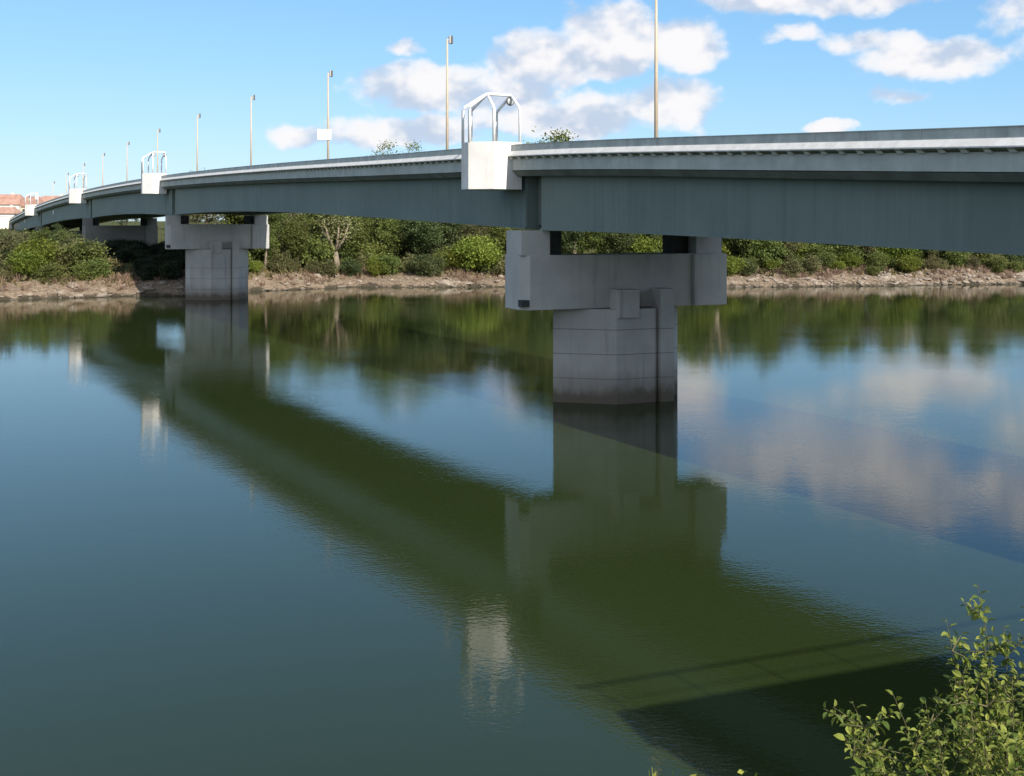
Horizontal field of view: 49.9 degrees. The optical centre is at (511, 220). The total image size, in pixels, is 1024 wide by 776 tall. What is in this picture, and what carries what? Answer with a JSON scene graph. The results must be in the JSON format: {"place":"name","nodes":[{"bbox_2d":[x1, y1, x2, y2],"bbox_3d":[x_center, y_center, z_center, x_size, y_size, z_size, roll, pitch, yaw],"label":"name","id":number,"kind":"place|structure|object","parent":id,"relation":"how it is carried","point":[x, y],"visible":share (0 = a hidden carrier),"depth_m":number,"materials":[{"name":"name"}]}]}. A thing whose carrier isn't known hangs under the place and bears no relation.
{"place":"outdoors","nodes":[
{"label":"outdoors","id":0,"kind":"place"},
{"bbox_2d":[0,284,1023,775],"bbox_3d":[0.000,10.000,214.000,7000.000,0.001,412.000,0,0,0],"label":"river","id":1,"kind":"structure","parent":0,"point":[370,532],"depth_m":35.09,"materials":[{"name":"liquid"}]},
{"bbox_2d":[505,230,726,404],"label":"bridge pier","id":2,"kind":"structure","parent":1,"relation":"in","point":[615,328],"depth_m":60.48,"materials":[{"name":"concrete"}]},
{"bbox_2d":[9,125,1023,254],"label":"road bridge","id":3,"kind":"structure","parent":2,"relation":"on","point":[959,189],"depth_m":48.00,"materials":[{"name":"concrete"}]},
{"bbox_2d":[25,193,37,215],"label":"bridge balcony","id":4,"kind":"structure","parent":3,"relation":"attached to","point":[29,210],"depth_m":262.68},
{"bbox_2d":[69,173,86,203],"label":"bridge balcony","id":5,"kind":"structure","parent":3,"relation":"attached to","point":[75,195],"depth_m":196.94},
{"bbox_2d":[141,151,166,193],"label":"bridge balcony","id":6,"kind":"structure","parent":3,"relation":"attached to","point":[151,183],"depth_m":139.17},
{"bbox_2d":[250,95,254,165],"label":"street lamp","id":7,"kind":"object","parent":3,"relation":"on","point":[253,97],"visible":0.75,"depth_m":144.75,"materials":[{"name":"metal"}]},
{"bbox_2d":[327,70,332,158],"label":"street lamp","id":8,"kind":"object","parent":3,"relation":"on","point":[330,74],"visible":0.66,"depth_m":119.13,"materials":[{"name":"metal"}]},
{"bbox_2d":[317,129,330,139],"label":"road sign","id":9,"kind":"object","parent":8,"relation":"attached to","point":[323,134],"visible":1,"depth_m":118.77,"materials":[{"name":"metal"}]},
{"bbox_2d":[446,36,452,149],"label":"street lamp","id":10,"kind":"object","parent":3,"relation":"on","point":[450,39],"visible":0.66,"depth_m":93.51,"materials":[{"name":"metal"}]},
{"bbox_2d":[461,92,521,190],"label":"bridge balcony","id":11,"kind":"structure","parent":3,"relation":"attached to","point":[486,166],"depth_m":60.30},
{"bbox_2d":[654,0,657,137],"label":"street lamp","id":12,"kind":"object","parent":3,"relation":"on","point":[656,78],"visible":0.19,"depth_m":67.88,"materials":[{"name":"metal"}]},
{"bbox_2d":[0,221,1023,299],"bbox_3d":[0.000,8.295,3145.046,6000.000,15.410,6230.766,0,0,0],"label":"river bank","id":13,"kind":"structure","parent":0,"point":[41,289],"depth_m":166.88,"materials":[{"name":"soil"}]},
{"bbox_2d":[0,216,12,228],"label":"bridge abutment","id":14,"kind":"object","parent":13,"relation":"on","point":[4,222],"visible":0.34,"depth_m":319.39,"materials":[{"name":"concrete"}]},
{"bbox_2d":[0,259,15,280],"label":"shrub","id":15,"kind":"object","parent":13,"relation":"on","point":[6,272],"visible":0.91,"depth_m":144.55,"materials":[{"name":"green plant"}]},
{"bbox_2d":[0,205,21,215],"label":"house","id":16,"kind":"structure","parent":13,"relation":"on","point":[11,210],"depth_m":346.42,"materials":[{"name":"tile"}]},
{"bbox_2d":[0,192,24,210],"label":"house","id":17,"kind":"structure","parent":13,"relation":"on","point":[13,198],"depth_m":373.79,"materials":[{"name":"tile"}]},
{"bbox_2d":[0,228,29,269],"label":"shrub","id":18,"kind":"object","parent":13,"relation":"on","point":[3,242],"visible":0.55,"depth_m":149.46,"materials":[{"name":"green plant"}]},
{"bbox_2d":[1,249,48,279],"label":"shrub","id":19,"kind":"object","parent":13,"relation":"on","point":[25,261],"visible":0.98,"depth_m":145.50,"materials":[{"name":"green plant"}]},
{"bbox_2d":[19,194,42,211],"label":"house","id":20,"kind":"structure","parent":13,"relation":"on","point":[33,201],"depth_m":356.15,"materials":[{"name":"tile"}]},
{"bbox_2d":[14,237,64,265],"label":"shrub","id":21,"kind":"object","parent":13,"relation":"on","point":[37,243],"visible":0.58,"depth_m":150.50,"materials":[{"name":"green plant"}]},
{"bbox_2d":[26,226,53,241],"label":"broadleaf tree","id":22,"kind":"object","parent":13,"relation":"on","point":[38,234],"visible":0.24,"depth_m":157.44,"materials":[{"name":"green plant"}]},
{"bbox_2d":[34,261,68,282],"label":"shrub","id":23,"kind":"object","parent":13,"relation":"on","point":[49,272],"visible":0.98,"depth_m":145.84,"materials":[{"name":"green plant"}]},
{"bbox_2d":[51,240,80,271],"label":"shrub","id":24,"kind":"object","parent":13,"relation":"on","point":[68,259],"visible":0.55,"depth_m":151.45,"materials":[{"name":"green plant"}]},
{"bbox_2d":[41,229,96,260],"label":"shrub","id":25,"kind":"object","parent":13,"relation":"on","point":[67,241],"visible":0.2,"depth_m":159.55,"materials":[{"name":"green plant"}]},
{"bbox_2d":[54,236,114,275],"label":"shrub","id":26,"kind":"object","parent":13,"relation":"on","point":[95,252],"visible":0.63,"depth_m":151.11,"materials":[{"name":"green plant"}]},
{"bbox_2d":[69,260,99,279],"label":"shrub","id":27,"kind":"object","parent":13,"relation":"on","point":[77,270],"visible":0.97,"depth_m":148.57,"materials":[{"name":"green plant"}]},
{"bbox_2d":[79,256,115,280],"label":"shrub","id":28,"kind":"object","parent":13,"relation":"on","point":[101,267],"visible":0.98,"depth_m":149.54,"materials":[{"name":"green plant"}]},
{"bbox_2d":[103,241,124,257],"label":"shrub","id":29,"kind":"object","parent":13,"relation":"on","point":[112,245],"visible":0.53,"depth_m":171.04,"materials":[{"name":"green plant"}]},
{"bbox_2d":[82,218,157,245],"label":"bridge pier","id":30,"kind":"structure","parent":13,"relation":"on","point":[145,230],"depth_m":196.28,"materials":[{"name":"concrete"}]},
{"bbox_2d":[111,247,136,262],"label":"shrub","id":31,"kind":"object","parent":13,"relation":"on","point":[122,254],"visible":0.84,"depth_m":164.82,"materials":[{"name":"green plant"}]},
{"bbox_2d":[120,236,150,249],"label":"shrub","id":32,"kind":"object","parent":13,"relation":"on","point":[130,242],"visible":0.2,"depth_m":174.25,"materials":[{"name":"green plant"}]},
{"bbox_2d":[124,248,150,261],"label":"shrub","id":33,"kind":"object","parent":13,"relation":"on","point":[140,253],"visible":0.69,"depth_m":165.08,"materials":[{"name":"green plant"}]},
{"bbox_2d":[128,255,158,276],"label":"shrub","id":34,"kind":"object","parent":13,"relation":"on","point":[139,262],"visible":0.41,"depth_m":153.72,"materials":[{"name":"green plant"}]},
{"bbox_2d":[136,263,162,280],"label":"shrub","id":35,"kind":"object","parent":13,"relation":"on","point":[149,271],"visible":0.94,"depth_m":151.16,"materials":[{"name":"green plant"}]},
{"bbox_2d":[146,253,172,266],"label":"shrub","id":36,"kind":"object","parent":13,"relation":"on","point":[156,258],"visible":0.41,"depth_m":156.06,"materials":[{"name":"green plant"}]},
{"bbox_2d":[156,258,182,280],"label":"shrub","id":37,"kind":"object","parent":13,"relation":"on","point":[169,268],"visible":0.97,"depth_m":150.16,"materials":[{"name":"green plant"}]},
{"bbox_2d":[189,168,223,223],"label":"broadleaf tree","id":38,"kind":"object","parent":13,"relation":"on","point":[209,219],"visible":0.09,"depth_m":247.97,"materials":[{"name":"green plant"}]},
{"bbox_2d":[165,215,268,299],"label":"bridge pier","id":39,"kind":"structure","parent":13,"relation":"on","point":[216,261],"depth_m":139.36,"materials":[{"name":"concrete"}]},
{"bbox_2d":[212,214,248,253],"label":"broadleaf tree","id":40,"kind":"object","parent":13,"relation":"on","point":[234,219],"visible":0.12,"depth_m":169.42,"materials":[{"name":"green plant"}]},
{"bbox_2d":[248,260,264,272],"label":"shrub","id":41,"kind":"object","parent":13,"relation":"on","point":[257,265],"visible":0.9,"depth_m":161.63,"materials":[{"name":"green plant"}]},
{"bbox_2d":[248,234,287,262],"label":"shrub","id":42,"kind":"object","parent":13,"relation":"on","point":[260,256],"visible":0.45,"depth_m":166.94,"materials":[{"name":"green plant"}]},
{"bbox_2d":[246,213,292,268],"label":"broadleaf tree","id":43,"kind":"object","parent":13,"relation":"on","point":[274,220],"visible":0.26,"depth_m":164.87,"materials":[{"name":"green plant"}]},
{"bbox_2d":[267,247,298,272],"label":"shrub","id":44,"kind":"object","parent":13,"relation":"on","point":[280,261],"visible":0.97,"depth_m":164.69,"materials":[{"name":"green plant"}]},
{"bbox_2d":[271,213,308,252],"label":"broadleaf tree","id":45,"kind":"object","parent":13,"relation":"on","point":[284,246],"visible":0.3,"depth_m":169.48,"materials":[{"name":"green plant"}]},
{"bbox_2d":[279,213,315,267],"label":"broadleaf tree","id":46,"kind":"object","parent":13,"relation":"on","point":[297,233],"visible":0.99,"depth_m":167.46,"materials":[{"name":"green plant"}]},
{"bbox_2d":[303,258,320,273],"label":"shrub","id":47,"kind":"object","parent":13,"relation":"on","point":[315,266],"visible":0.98,"depth_m":166.32,"materials":[{"name":"green plant"}]},
{"bbox_2d":[290,231,336,268],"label":"shrub","id":48,"kind":"object","parent":13,"relation":"on","point":[321,251],"visible":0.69,"depth_m":168.22,"materials":[{"name":"green plant"}]},
{"bbox_2d":[300,213,332,241],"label":"broadleaf tree","id":49,"kind":"object","parent":13,"relation":"on","point":[312,225],"visible":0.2,"depth_m":177.53,"materials":[{"name":"green plant"}]},
{"bbox_2d":[318,258,338,276],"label":"shrub","id":50,"kind":"object","parent":13,"relation":"on","point":[329,269],"visible":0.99,"depth_m":166.62,"materials":[{"name":"green plant"}]},
{"bbox_2d":[310,214,361,269],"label":"broadleaf tree","id":51,"kind":"object","parent":13,"relation":"on","point":[338,235],"visible":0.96,"depth_m":169.28,"materials":[{"name":"green plant"}]},
{"bbox_2d":[321,215,368,258],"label":"broadleaf tree","id":52,"kind":"object","parent":13,"relation":"on","point":[357,219],"visible":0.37,"depth_m":174.30,"materials":[{"name":"green plant"}]},
{"bbox_2d":[326,237,363,262],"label":"shrub","id":53,"kind":"object","parent":13,"relation":"on","point":[349,253],"visible":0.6,"depth_m":175.39,"materials":[{"name":"green plant"}]},
{"bbox_2d":[338,258,362,276],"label":"shrub","id":54,"kind":"object","parent":13,"relation":"on","point":[351,266],"visible":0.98,"depth_m":169.29,"materials":[{"name":"green plant"}]},
{"bbox_2d":[355,252,371,270],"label":"shrub","id":55,"kind":"object","parent":13,"relation":"on","point":[363,263],"visible":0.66,"depth_m":173.03,"materials":[{"name":"green plant"}]},
{"bbox_2d":[350,217,378,251],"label":"broadleaf tree","id":56,"kind":"object","parent":13,"relation":"on","point":[367,227],"visible":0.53,"depth_m":177.85,"materials":[{"name":"green plant"}]},
{"bbox_2d":[354,237,389,259],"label":"shrub","id":57,"kind":"object","parent":13,"relation":"on","point":[374,248],"visible":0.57,"depth_m":175.40,"materials":[{"name":"green plant"}]},
{"bbox_2d":[364,260,388,276],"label":"shrub","id":58,"kind":"object","parent":13,"relation":"on","point":[374,268],"visible":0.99,"depth_m":170.09,"materials":[{"name":"green plant"}]},
{"bbox_2d":[376,252,402,276],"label":"shrub","id":59,"kind":"object","parent":13,"relation":"on","point":[392,265],"visible":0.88,"depth_m":170.82,"materials":[{"name":"green plant"}]},
{"bbox_2d":[373,218,406,252],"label":"broadleaf tree","id":60,"kind":"object","parent":13,"relation":"on","point":[389,237],"visible":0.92,"depth_m":176.36,"materials":[{"name":"green plant"}]},
{"bbox_2d":[378,241,414,261],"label":"shrub","id":61,"kind":"object","parent":13,"relation":"on","point":[402,252],"visible":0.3,"depth_m":178.91,"materials":[{"name":"green plant"}]},
{"bbox_2d":[392,219,423,256],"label":"broadleaf tree","id":62,"kind":"object","parent":13,"relation":"on","point":[407,240],"visible":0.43,"depth_m":176.30,"materials":[{"name":"green plant"}]},
{"bbox_2d":[399,251,416,272],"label":"shrub","id":63,"kind":"object","parent":13,"relation":"on","point":[405,264],"visible":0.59,"depth_m":171.03,"materials":[{"name":"green plant"}]},
{"bbox_2d":[404,253,446,276],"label":"shrub","id":64,"kind":"object","parent":13,"relation":"on","point":[421,263],"visible":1,"depth_m":169.32,"materials":[{"name":"green plant"}]},
{"bbox_2d":[399,220,452,256],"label":"broadleaf tree","id":65,"kind":"object","parent":13,"relation":"on","point":[428,233],"visible":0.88,"depth_m":174.12,"materials":[{"name":"green plant"}]},
{"bbox_2d":[430,248,454,269],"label":"shrub","id":66,"kind":"object","parent":13,"relation":"on","point":[442,254],"visible":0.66,"depth_m":172.33,"materials":[{"name":"green plant"}]},
{"bbox_2d":[436,222,464,247],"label":"broadleaf tree","id":67,"kind":"object","parent":13,"relation":"on","point":[450,229],"visible":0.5,"depth_m":175.88,"materials":[{"name":"green plant"}]},
{"bbox_2d":[439,249,467,269],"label":"shrub","id":68,"kind":"object","parent":13,"relation":"on","point":[452,256],"visible":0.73,"depth_m":171.70,"materials":[{"name":"green plant"}]},
{"bbox_2d":[439,233,497,261],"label":"shrub","id":69,"kind":"object","parent":13,"relation":"on","point":[454,242],"visible":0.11,"depth_m":174.89,"materials":[{"name":"green plant"}]},
{"bbox_2d":[452,224,491,240],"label":"broadleaf tree","id":70,"kind":"object","parent":13,"relation":"on","point":[470,230],"visible":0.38,"depth_m":175.33,"materials":[{"name":"green plant"}]},
{"bbox_2d":[446,234,505,274],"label":"shrub","id":71,"kind":"object","parent":13,"relation":"on","point":[477,250],"visible":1,"depth_m":170.52,"materials":[{"name":"green plant"}]},
{"bbox_2d":[477,258,499,274],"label":"shrub","id":72,"kind":"object","parent":13,"relation":"on","point":[487,269],"visible":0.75,"depth_m":171.29,"materials":[{"name":"green plant"}]},
{"bbox_2d":[482,226,510,253],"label":"broadleaf tree","id":73,"kind":"object","parent":13,"relation":"on","point":[499,234],"visible":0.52,"depth_m":175.50,"materials":[{"name":"green plant"}]},
{"bbox_2d":[491,253,505,275],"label":"shrub","id":74,"kind":"object","parent":13,"relation":"on","point":[501,268],"visible":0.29,"depth_m":170.76,"materials":[{"name":"green plant"}]},
{"bbox_2d":[0,262,1021,291],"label":"dry brush","id":75,"kind":"object","parent":13,"relation":"on","point":[818,275],"visible":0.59,"depth_m":169.27,"materials":[{"name":"plant"}]},
{"bbox_2d":[0,267,1023,299],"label":"shore rocks","id":76,"kind":"object","parent":13,"relation":"on","point":[886,277],"visible":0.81,"depth_m":168.78,"materials":[{"name":"stone"}]},
{"bbox_2d":[0,248,1023,286],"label":"undergrowth","id":77,"kind":"object","parent":13,"relation":"on","point":[119,263],"visible":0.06,"depth_m":164.72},
{"bbox_2d":[523,126,578,142],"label":"broadleaf tree","id":78,"kind":"object","parent":13,"relation":"on","point":[559,136],"visible":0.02,"depth_m":190.78,"materials":[{"name":"green plant"}]},
{"bbox_2d":[562,231,591,253],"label":"broadleaf tree","id":79,"kind":"object","parent":13,"relation":"on","point":[567,235],"visible":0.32,"depth_m":173.89,"materials":[{"name":"green plant"}]},
{"bbox_2d":[566,232,613,252],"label":"shrub","id":80,"kind":"object","parent":13,"relation":"on","point":[580,241],"visible":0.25,"depth_m":175.87,"materials":[{"name":"green plant"}]},
{"bbox_2d":[579,232,611,252],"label":"broadleaf tree","id":81,"kind":"object","parent":13,"relation":"on","point":[592,240],"visible":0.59,"depth_m":175.13,"materials":[{"name":"green plant"}]},
{"bbox_2d":[596,232,636,252],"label":"broadleaf tree","id":82,"kind":"object","parent":13,"relation":"on","point":[622,240],"visible":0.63,"depth_m":175.14,"materials":[{"name":"green plant"}]},
{"bbox_2d":[628,234,661,252],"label":"shrub","id":83,"kind":"object","parent":13,"relation":"on","point":[644,246],"visible":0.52,"depth_m":174.38,"materials":[{"name":"green plant"}]},
{"bbox_2d":[727,255,745,275],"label":"shrub","id":84,"kind":"object","parent":13,"relation":"on","point":[734,265],"visible":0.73,"depth_m":169.22,"materials":[{"name":"green plant"}]},
{"bbox_2d":[723,238,769,256],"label":"broadleaf tree","id":85,"kind":"object","parent":13,"relation":"on","point":[740,242],"visible":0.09,"depth_m":175.09,"materials":[{"name":"green plant"}]},
{"bbox_2d":[739,257,759,276],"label":"shrub","id":86,"kind":"object","parent":13,"relation":"on","point":[749,268],"visible":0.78,"depth_m":170.55,"materials":[{"name":"green plant"}]},
{"bbox_2d":[733,240,793,271],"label":"shrub","id":87,"kind":"object","parent":13,"relation":"on","point":[767,252],"visible":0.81,"depth_m":174.48,"materials":[{"name":"green plant"}]},
{"bbox_2d":[763,259,782,269],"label":"shrub","id":88,"kind":"object","parent":13,"relation":"on","point":[774,264],"visible":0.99,"depth_m":173.35,"materials":[{"name":"green plant"}]},
{"bbox_2d":[781,256,802,276],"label":"shrub","id":89,"kind":"object","parent":13,"relation":"on","point":[791,267],"visible":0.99,"depth_m":170.60,"materials":[{"name":"green plant"}]},
{"bbox_2d":[779,241,804,264],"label":"broadleaf tree","id":90,"kind":"object","parent":13,"relation":"on","point":[789,246],"visible":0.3,"depth_m":175.84,"materials":[{"name":"green plant"}]},
{"bbox_2d":[800,254,822,274],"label":"shrub","id":91,"kind":"object","parent":13,"relation":"on","point":[810,266],"visible":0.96,"depth_m":172.57,"materials":[{"name":"green plant"}]},
{"bbox_2d":[798,243,837,259],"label":"shrub","id":92,"kind":"object","parent":13,"relation":"on","point":[812,249],"visible":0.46,"depth_m":178.07,"materials":[{"name":"green plant"}]},
{"bbox_2d":[814,251,837,269],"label":"shrub","id":93,"kind":"object","parent":13,"relation":"on","point":[828,260],"visible":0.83,"depth_m":175.38,"materials":[{"name":"green plant"}]},
{"bbox_2d":[831,244,866,261],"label":"shrub","id":94,"kind":"object","parent":13,"relation":"on","point":[854,249],"visible":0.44,"depth_m":177.63,"materials":[{"name":"green plant"}]},
{"bbox_2d":[838,253,865,268],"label":"shrub","id":95,"kind":"object","parent":13,"relation":"on","point":[853,260],"visible":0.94,"depth_m":175.58,"materials":[{"name":"green plant"}]},
{"bbox_2d":[863,249,891,270],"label":"shrub","id":96,"kind":"object","parent":13,"relation":"on","point":[877,259],"visible":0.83,"depth_m":176.05,"materials":[{"name":"green plant"}]},
{"bbox_2d":[873,247,921,260],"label":"shrub","id":97,"kind":"object","parent":13,"relation":"on","point":[900,252],"visible":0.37,"depth_m":178.80,"materials":[{"name":"green plant"}]},
{"bbox_2d":[896,254,922,272],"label":"shrub","id":98,"kind":"object","parent":13,"relation":"on","point":[909,264],"visible":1,"depth_m":175.63,"materials":[{"name":"green plant"}]},
{"bbox_2d":[923,254,941,268],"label":"shrub","id":99,"kind":"object","parent":13,"relation":"on","point":[931,262],"visible":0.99,"depth_m":178.07,"materials":[{"name":"green plant"}]},
{"bbox_2d":[941,251,972,266],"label":"shrub","id":100,"kind":"object","parent":13,"relation":"on","point":[960,258],"visible":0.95,"depth_m":179.99,"materials":[{"name":"green plant"}]},
{"bbox_2d":[973,252,999,266],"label":"shrub","id":101,"kind":"object","parent":13,"relation":"on","point":[982,257],"visible":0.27,"depth_m":181.69,"materials":[{"name":"green plant"}]},
{"bbox_2d":[982,254,1011,272],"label":"shrub","id":102,"kind":"object","parent":13,"relation":"on","point":[998,264],"visible":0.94,"depth_m":178.00,"materials":[{"name":"green plant"}]},
{"bbox_2d":[1000,254,1023,265],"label":"shrub","id":103,"kind":"object","parent":13,"relation":"on","point":[1012,258],"visible":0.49,"depth_m":181.22,"materials":[{"name":"green plant"}]},
{"bbox_2d":[1007,260,1023,272],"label":"shrub","id":104,"kind":"object","parent":13,"relation":"on","point":[1015,265],"visible":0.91,"depth_m":178.91,"materials":[{"name":"green plant"}]},
{"bbox_2d":[0,0,1023,220],"label":"sky","id":105,"kind":"structure","parent":0,"point":[81,80],"materials":[{"name":"blue"}]},
{"bbox_3d":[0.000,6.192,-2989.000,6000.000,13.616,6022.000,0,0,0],"label":"river bank","id":106,"kind":"structure","parent":0,"visible":0},
{"bbox_2d":[823,585,1023,775],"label":"shrub","id":107,"kind":"object","parent":106,"relation":"on","point":[1003,755],"visible":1,"depth_m":4.80,"materials":[{"name":"green plant"}]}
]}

